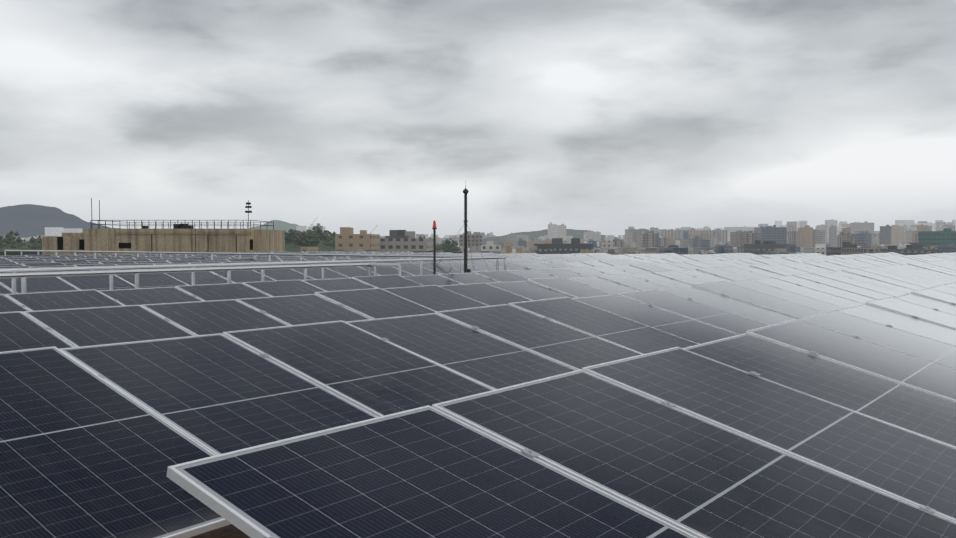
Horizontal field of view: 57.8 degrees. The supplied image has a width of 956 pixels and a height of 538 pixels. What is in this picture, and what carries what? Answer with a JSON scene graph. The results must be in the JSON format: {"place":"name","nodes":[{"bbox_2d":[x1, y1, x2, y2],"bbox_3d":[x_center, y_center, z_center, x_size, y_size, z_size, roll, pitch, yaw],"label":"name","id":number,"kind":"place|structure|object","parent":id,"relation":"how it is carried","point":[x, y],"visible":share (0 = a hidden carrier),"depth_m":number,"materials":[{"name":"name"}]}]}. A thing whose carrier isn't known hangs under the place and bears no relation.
{"place":"outdoors","nodes":[
{"label":"outdoors","id":0,"kind":"place"},
{"bbox_2d":[0,241,38,251],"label":"trees","id":1,"kind":"object","parent":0,"point":[25,247],"visible":0.35,"depth_m":355.45,"materials":[{"name":"green plant"}]},
{"bbox_2d":[0,242,21,255],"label":"tree","id":2,"kind":"object","parent":1,"relation":"on","point":[4,245],"visible":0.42,"depth_m":358.63,"materials":[{"name":"green plant"}]},
{"bbox_2d":[0,230,22,254],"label":"tree","id":3,"kind":"object","parent":1,"relation":"on","point":[9,238],"visible":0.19,"depth_m":374.62,"materials":[{"name":"green plant"}]},
{"bbox_2d":[27,240,40,254],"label":"tree","id":4,"kind":"object","parent":1,"relation":"on","point":[29,245],"visible":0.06,"depth_m":372.35,"materials":[{"name":"green plant"}]},
{"bbox_2d":[29,238,41,254],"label":"tree","id":5,"kind":"object","parent":1,"relation":"on","point":[36,245],"visible":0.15,"depth_m":362.52,"materials":[{"name":"green plant"}]},
{"bbox_2d":[30,235,41,243],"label":"tree","id":6,"kind":"object","parent":1,"relation":"on","point":[32,239],"visible":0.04,"depth_m":464.80,"materials":[{"name":"green plant"}]},
{"bbox_2d":[0,204,121,238],"bbox_3d":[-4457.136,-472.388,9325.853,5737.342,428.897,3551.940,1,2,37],"label":"hill","id":7,"kind":"structure","parent":0,"point":[26,220],"depth_m":8376.75,"materials":[{"name":"grey"}]},
{"bbox_2d":[42,198,284,254],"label":"building","id":8,"kind":"structure","parent":0,"point":[181,237],"depth_m":125.55,"materials":[{"name":"concrete"}]},
{"bbox_2d":[249,220,328,233],"bbox_3d":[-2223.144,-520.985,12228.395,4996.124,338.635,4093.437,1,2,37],"label":"hill","id":9,"kind":"structure","parent":0,"point":[282,225],"depth_m":11699.42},
{"bbox_2d":[285,233,337,251],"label":"knoll","id":10,"kind":"structure","parent":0,"point":[291,247],"depth_m":429.98,"materials":[{"name":"green plant"}]},
{"bbox_2d":[284,229,298,242],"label":"tree","id":11,"kind":"object","parent":10,"relation":"on","point":[292,236],"visible":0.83,"depth_m":454.80,"materials":[{"name":"green plant"}]},
{"bbox_2d":[294,238,301,244],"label":"tree","id":12,"kind":"object","parent":10,"relation":"on","point":[298,243],"visible":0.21,"depth_m":437.46,"materials":[{"name":"green plant"}]},
{"bbox_2d":[298,232,313,244],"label":"tree","id":13,"kind":"object","parent":10,"relation":"on","point":[308,236],"visible":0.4,"depth_m":433.70,"materials":[{"name":"green plant"}]},
{"bbox_2d":[299,229,316,238],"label":"tree","id":14,"kind":"object","parent":10,"relation":"on","point":[311,231],"visible":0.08,"depth_m":448.56,"materials":[{"name":"green plant"}]},
{"bbox_2d":[302,235,319,246],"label":"tree","id":15,"kind":"object","parent":10,"relation":"on","point":[312,242],"visible":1,"depth_m":431.28,"materials":[{"name":"green plant"}]},
{"bbox_2d":[312,226,330,241],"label":"tree","id":16,"kind":"object","parent":10,"relation":"on","point":[323,236],"visible":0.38,"depth_m":492.54,"materials":[{"name":"green plant"}]},
{"bbox_2d":[320,240,334,246],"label":"tree","id":17,"kind":"object","parent":10,"relation":"on","point":[331,242],"visible":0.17,"depth_m":456.91,"materials":[{"name":"green plant"}]},
{"bbox_2d":[326,230,335,242],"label":"tree","id":18,"kind":"object","parent":10,"relation":"on","point":[332,236],"visible":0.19,"depth_m":510.90,"materials":[{"name":"green plant"}]},
{"bbox_2d":[440,238,457,251],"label":"tree","id":19,"kind":"object","parent":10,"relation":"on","point":[443,247],"visible":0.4,"depth_m":541.54,"materials":[{"name":"green plant"}]},
{"bbox_2d":[444,242,459,252],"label":"tree","id":20,"kind":"object","parent":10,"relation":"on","point":[453,249],"visible":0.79,"depth_m":521.63,"materials":[{"name":"green plant"}]},
{"bbox_2d":[0,0,955,237],"label":"sky","id":21,"kind":"structure","parent":0,"point":[608,117],"materials":[{"name":"grey"}]},
{"bbox_2d":[4,219,955,255],"bbox_3d":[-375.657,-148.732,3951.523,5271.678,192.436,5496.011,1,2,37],"label":"city skyline","id":22,"kind":"structure","parent":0,"point":[834,237],"depth_m":1094.14,"materials":[{"name":"grey concrete"}]},
{"bbox_2d":[496,229,622,241],"bbox_3d":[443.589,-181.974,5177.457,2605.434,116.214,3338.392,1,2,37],"label":"hill","id":23,"kind":"structure","parent":0,"point":[542,233],"depth_m":4606.80,"materials":[{"name":"grey"}]},
{"label":"city ground","id":24,"kind":"structure","parent":0,"visible":0},
{"bbox_2d":[189,524,250,537],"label":"roof slab","id":25,"kind":"structure","parent":24,"relation":"on","point":[230,531],"depth_m":5.55,"materials":[{"name":"concrete"}]},
{"bbox_2d":[0,250,505,293],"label":"walkway railings","id":26,"kind":"object","parent":25,"relation":"on","point":[136,270],"visible":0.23,"depth_m":18.54,"materials":[{"name":"silver metal"}]},
{"bbox_2d":[432,220,436,274],"bbox_3d":[-1.039,-0.076,22.878,0.274,2.431,0.917,-1,2,-22],"label":"warning light pole","id":27,"kind":"object","parent":25,"relation":"on","point":[434,228],"visible":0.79,"depth_m":23.14,"materials":[{"name":"grey metal"}]},
{"bbox_2d":[431,185,488,274],"bbox_3d":[-0.034,-0.681,24.130,2.648,3.560,2.856,1,2,37],"label":"lightning rod mast","id":28,"kind":"object","parent":25,"relation":"on","point":[465,192],"visible":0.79,"depth_m":24.20,"materials":[{"name":"grey metal"}]},
{"bbox_2d":[0,255,954,537],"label":"clamps","id":29,"kind":"object","parent":25,"relation":"on","point":[666,403],"visible":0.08,"depth_m":6.67,"materials":[{"name":"silver metal"}]},
{"bbox_2d":[0,251,344,256],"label":"solar panel row","id":30,"kind":"object","parent":29,"relation":"on","point":[155,253],"visible":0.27,"depth_m":48.77,"materials":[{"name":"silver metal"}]},
{"bbox_2d":[0,251,377,257],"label":"solar panel row","id":31,"kind":"object","parent":29,"relation":"on","point":[171,254],"visible":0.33,"depth_m":46.16,"materials":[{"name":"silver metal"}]},
{"bbox_2d":[0,252,413,259],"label":"solar panel row","id":32,"kind":"object","parent":29,"relation":"on","point":[176,256],"visible":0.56,"depth_m":42.62,"materials":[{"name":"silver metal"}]},
{"bbox_2d":[0,252,450,261],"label":"solar panel row","id":33,"kind":"object","parent":29,"relation":"on","point":[18,260],"visible":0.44,"depth_m":39.12,"materials":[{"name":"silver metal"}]},
{"bbox_2d":[0,253,493,264],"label":"solar panel row","id":34,"kind":"object","parent":29,"relation":"on","point":[98,261],"visible":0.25,"depth_m":36.51,"materials":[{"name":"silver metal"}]},
{"bbox_2d":[0,253,536,265],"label":"solar panel row","id":35,"kind":"object","parent":29,"relation":"on","point":[129,262],"visible":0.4,"depth_m":33.54,"materials":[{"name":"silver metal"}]},
{"bbox_2d":[0,253,606,267],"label":"solar panel row","id":36,"kind":"object","parent":29,"relation":"on","point":[514,256],"visible":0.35,"depth_m":31.74,"materials":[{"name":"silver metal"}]},
{"bbox_2d":[16,253,678,272],"bbox_3d":[-11.435,0.404,19.734,2.327,0.676,80.684,1,2,37],"label":"solar panel row","id":37,"kind":"object","parent":29,"relation":"on","point":[554,257],"visible":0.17,"depth_m":39.65,"materials":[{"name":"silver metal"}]},
{"bbox_2d":[0,253,759,294],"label":"solar panel row","id":38,"kind":"object","parent":29,"relation":"on","point":[74,283],"visible":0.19,"depth_m":22.56,"materials":[{"name":"blue glass"}]},
{"bbox_2d":[0,252,902,311],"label":"solar panel row","id":39,"kind":"object","parent":29,"relation":"on","point":[37,301],"visible":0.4,"depth_m":15.88,"materials":[{"name":"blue glass"}]},
{"bbox_2d":[0,252,955,537],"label":"solar panel row","id":40,"kind":"object","parent":29,"relation":"on","point":[844,433],"depth_m":4.10,"materials":[{"name":"glass"}]},
{"bbox_2d":[0,259,955,537],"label":"solar panel row","id":41,"kind":"object","parent":29,"relation":"on","point":[86,451],"visible":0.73,"depth_m":6.10,"materials":[{"name":"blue glass"}]},
{"bbox_2d":[517,253,826,268],"bbox_3d":[12.094,-0.253,40.107,2.324,0.674,33.058,1,2,37],"label":"solar panel row","id":42,"kind":"object","parent":29,"relation":"on","point":[586,263],"visible":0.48,"depth_m":34.14,"materials":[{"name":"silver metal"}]}
]}

